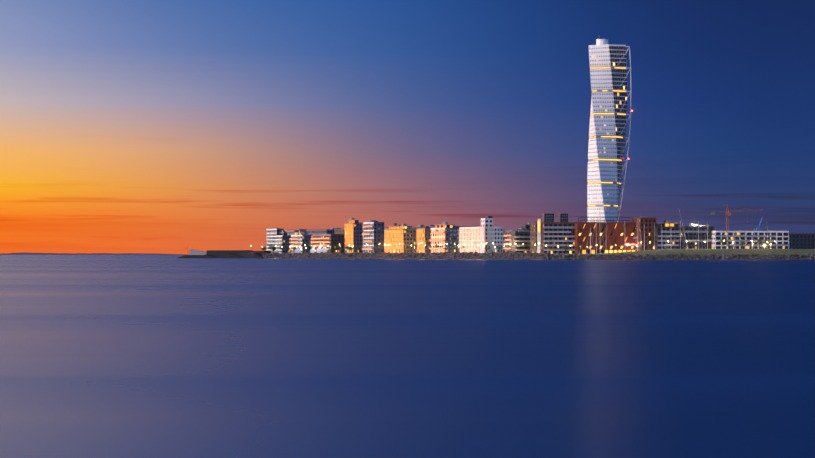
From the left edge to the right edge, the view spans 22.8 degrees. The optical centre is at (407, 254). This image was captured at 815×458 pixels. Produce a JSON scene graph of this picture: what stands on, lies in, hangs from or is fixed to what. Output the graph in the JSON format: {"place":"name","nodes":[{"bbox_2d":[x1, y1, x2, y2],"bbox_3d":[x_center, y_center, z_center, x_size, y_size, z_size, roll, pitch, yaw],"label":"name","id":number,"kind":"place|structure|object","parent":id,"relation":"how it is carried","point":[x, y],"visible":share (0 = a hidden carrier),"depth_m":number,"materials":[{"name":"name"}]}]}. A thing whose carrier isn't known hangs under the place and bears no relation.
{"place":"outdoors","nodes":[
{"label":"outdoors","id":0,"kind":"place"},
{"bbox_2d":[0,252,187,254],"bbox_3d":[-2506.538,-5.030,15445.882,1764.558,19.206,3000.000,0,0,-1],"label":"coast terrain","id":1,"kind":"structure","parent":0,"point":[24,253],"depth_m":14068.77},
{"bbox_2d":[334,229,344,233],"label":"building","id":2,"kind":"structure","parent":0,"point":[339,231],"depth_m":1882.04,"materials":[{"name":"grey"}]},
{"bbox_2d":[0,255,814,457],"bbox_3d":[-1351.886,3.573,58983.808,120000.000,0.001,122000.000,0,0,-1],"label":"sea water","id":3,"kind":"structure","parent":0,"point":[138,356],"depth_m":69.40,"materials":[{"name":"blue liquid"}]},
{"bbox_2d":[0,0,814,254],"label":"sky","id":4,"kind":"structure","parent":0,"point":[127,126],"materials":[{"name":"blue"}]},
{"bbox_2d":[430,225,470,228],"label":"back block","id":5,"kind":"structure","parent":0,"point":[455,226],"depth_m":1699.17,"materials":[{"name":"grey"}]},
{"bbox_2d":[481,216,492,252],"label":"block tower","id":6,"kind":"structure","parent":0,"point":[487,222],"depth_m":1496.63,"materials":[{"name":"white concrete"}]},
{"bbox_2d":[178,249,814,259],"bbox_3d":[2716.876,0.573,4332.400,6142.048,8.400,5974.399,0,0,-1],"label":"shore land","id":7,"kind":"structure","parent":0,"point":[727,252],"depth_m":1335.88,"materials":[{"name":"green plant"}]},
{"bbox_2d":[185,248,270,257],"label":"breakwater","id":8,"kind":"structure","parent":7,"relation":"on","point":[229,253],"depth_m":1891.41,"materials":[{"name":"grey stone"}]},
{"bbox_2d":[266,229,270,250],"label":"block","id":9,"kind":"structure","parent":7,"relation":"on","point":[268,238],"depth_m":1877.01,"materials":[{"name":"white"}]},
{"bbox_2d":[271,226,283,252],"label":"block","id":10,"kind":"structure","parent":7,"relation":"on","point":[275,232],"depth_m":1862.14,"materials":[{"name":"white"}]},
{"bbox_2d":[277,230,290,252],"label":"block","id":11,"kind":"structure","parent":7,"relation":"on","point":[283,237],"depth_m":1848.09,"materials":[{"name":"white"}]},
{"bbox_2d":[285,229,306,234],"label":"back block","id":12,"kind":"structure","parent":7,"relation":"on","point":[289,232],"depth_m":1986.75,"materials":[{"name":"grey"}]},
{"bbox_2d":[289,230,310,252],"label":"block","id":13,"kind":"structure","parent":7,"relation":"on","point":[300,239],"depth_m":1807.56,"materials":[{"name":"white"}]},
{"bbox_2d":[295,246,326,252],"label":"pavilion tents","id":14,"kind":"object","parent":7,"relation":"on","point":[313,250],"visible":0.77,"depth_m":1742.16,"materials":[{"name":"white fabric"}]},
{"bbox_2d":[306,228,340,246],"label":"back block","id":15,"kind":"structure","parent":7,"relation":"on","point":[321,231],"depth_m":1923.79,"materials":[{"name":"grey"}]},
{"bbox_2d":[311,230,344,252],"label":"block","id":16,"kind":"structure","parent":7,"relation":"on","point":[331,241],"depth_m":1752.33,"materials":[{"name":"grey"}]},
{"bbox_2d":[345,218,361,252],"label":"block","id":17,"kind":"structure","parent":7,"relation":"on","point":[353,233],"depth_m":1708.42,"materials":[{"name":"orange"}]},
{"bbox_2d":[362,220,383,252],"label":"block","id":18,"kind":"structure","parent":7,"relation":"on","point":[373,234],"depth_m":1672.54,"materials":[{"name":"white"}]},
{"bbox_2d":[384,223,415,252],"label":"block","id":19,"kind":"structure","parent":7,"relation":"on","point":[403,235],"depth_m":1626.56,"materials":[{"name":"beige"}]},
{"bbox_2d":[412,225,434,251],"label":"back block","id":20,"kind":"structure","parent":7,"relation":"on","point":[420,226],"depth_m":1737.32,"materials":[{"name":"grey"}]},
{"bbox_2d":[417,224,430,252],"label":"block","id":21,"kind":"structure","parent":7,"relation":"on","point":[423,235],"depth_m":1586.42,"materials":[{"name":"orange"}]},
{"bbox_2d":[429,222,456,252],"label":"block","id":22,"kind":"structure","parent":7,"relation":"on","point":[444,233],"depth_m":1556.99,"materials":[{"name":"beige"}]},
{"bbox_2d":[457,229,458,252],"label":"building","id":23,"kind":"structure","parent":7,"relation":"on","point":[457,240],"depth_m":1668.39,"materials":[{"name":"grey"}]},
{"bbox_2d":[459,226,502,252],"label":"block","id":24,"kind":"structure","parent":7,"relation":"on","point":[469,237],"depth_m":1505.22,"materials":[{"name":"white"}]},
{"bbox_2d":[503,230,515,251],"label":"back block","id":25,"kind":"structure","parent":7,"relation":"on","point":[504,239],"depth_m":1596.21,"materials":[{"name":"grey"}]},
{"bbox_2d":[503,228,526,251],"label":"block","id":26,"kind":"structure","parent":7,"relation":"on","point":[507,243],"depth_m":1463.36,"materials":[{"name":"beige"}]},
{"bbox_2d":[510,230,529,252],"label":"block","id":27,"kind":"structure","parent":7,"relation":"on","point":[520,238],"depth_m":1442.47,"materials":[{"name":"grey"}]},
{"bbox_2d":[520,222,533,229],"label":"building","id":28,"kind":"structure","parent":7,"relation":"on","point":[526,226],"depth_m":1524.78,"materials":[{"name":"grey"}]},
{"bbox_2d":[530,222,536,252],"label":"block","id":29,"kind":"structure","parent":7,"relation":"on","point":[533,237],"depth_m":1418.60,"materials":[{"name":"brown"}]},
{"bbox_2d":[296,241,770,253],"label":"street lamps","id":30,"kind":"object","parent":7,"relation":"on","point":[459,247],"visible":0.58,"depth_m":1527.79,"materials":[{"name":"yellow metal"}]},
{"bbox_2d":[260,252,814,259],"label":"revetment boulders","id":31,"kind":"object","parent":7,"relation":"on","point":[536,256],"visible":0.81,"depth_m":1412.15,"materials":[{"name":"stone"}]},
{"bbox_2d":[541,213,576,253],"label":"block","id":32,"kind":"structure","parent":7,"relation":"on","point":[559,234],"depth_m":1403.48,"materials":[{"name":"white"}]},
{"bbox_2d":[537,219,636,252],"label":"building","id":33,"kind":"structure","parent":7,"relation":"on","point":[539,235],"depth_m":1405.78,"materials":[{"name":"white"}]},
{"bbox_2d":[574,217,635,253],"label":"brick block","id":34,"kind":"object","parent":7,"relation":"on","point":[617,233],"visible":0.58,"depth_m":1400.95,"materials":[{"name":"red brick"}]},
{"bbox_2d":[587,39,632,221],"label":"skyscraper","id":35,"kind":"structure","parent":7,"relation":"on","point":[608,110],"depth_m":1795.66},
{"bbox_2d":[633,216,655,250],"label":"block","id":36,"kind":"structure","parent":7,"relation":"on","point":[649,223],"depth_m":1394.53,"materials":[{"name":"red brick"}]},
{"bbox_2d":[655,220,681,249],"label":"block","id":37,"kind":"structure","parent":7,"relation":"on","point":[662,235],"depth_m":1389.87,"materials":[{"name":"grey"}]},
{"bbox_2d":[679,220,684,248],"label":"pole","id":38,"kind":"object","parent":7,"relation":"on","point":[680,233],"visible":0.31,"depth_m":1372.61,"materials":[{"name":"silver metal"}]},
{"bbox_2d":[681,224,713,248],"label":"block","id":39,"kind":"structure","parent":7,"relation":"on","point":[691,233],"depth_m":1385.71,"materials":[{"name":"grey"}]},
{"bbox_2d":[711,204,752,230],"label":"tower crane","id":40,"kind":"object","parent":7,"relation":"on","point":[712,212],"visible":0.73,"depth_m":1755.19,"materials":[{"name":"orange paint"}]},
{"bbox_2d":[712,230,789,248],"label":"block","id":41,"kind":"structure","parent":7,"relation":"on","point":[778,239],"depth_m":1383.51,"materials":[{"name":"white"}]},
{"bbox_2d":[756,217,762,230],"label":"harbour crane","id":42,"kind":"object","parent":7,"relation":"on","point":[758,229],"visible":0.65,"depth_m":2609.76,"materials":[{"name":"blue metal"}]},
{"bbox_2d":[756,239,763,248],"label":"promenade tree","id":43,"kind":"object","parent":7,"relation":"on","point":[759,242],"visible":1,"depth_m":1343.20,"materials":[{"name":"green plant"}]},
{"bbox_2d":[789,234,814,248],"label":"building","id":44,"kind":"structure","parent":7,"relation":"on","point":[801,241],"depth_m":1576.44,"materials":[{"name":"grey"}]}
]}

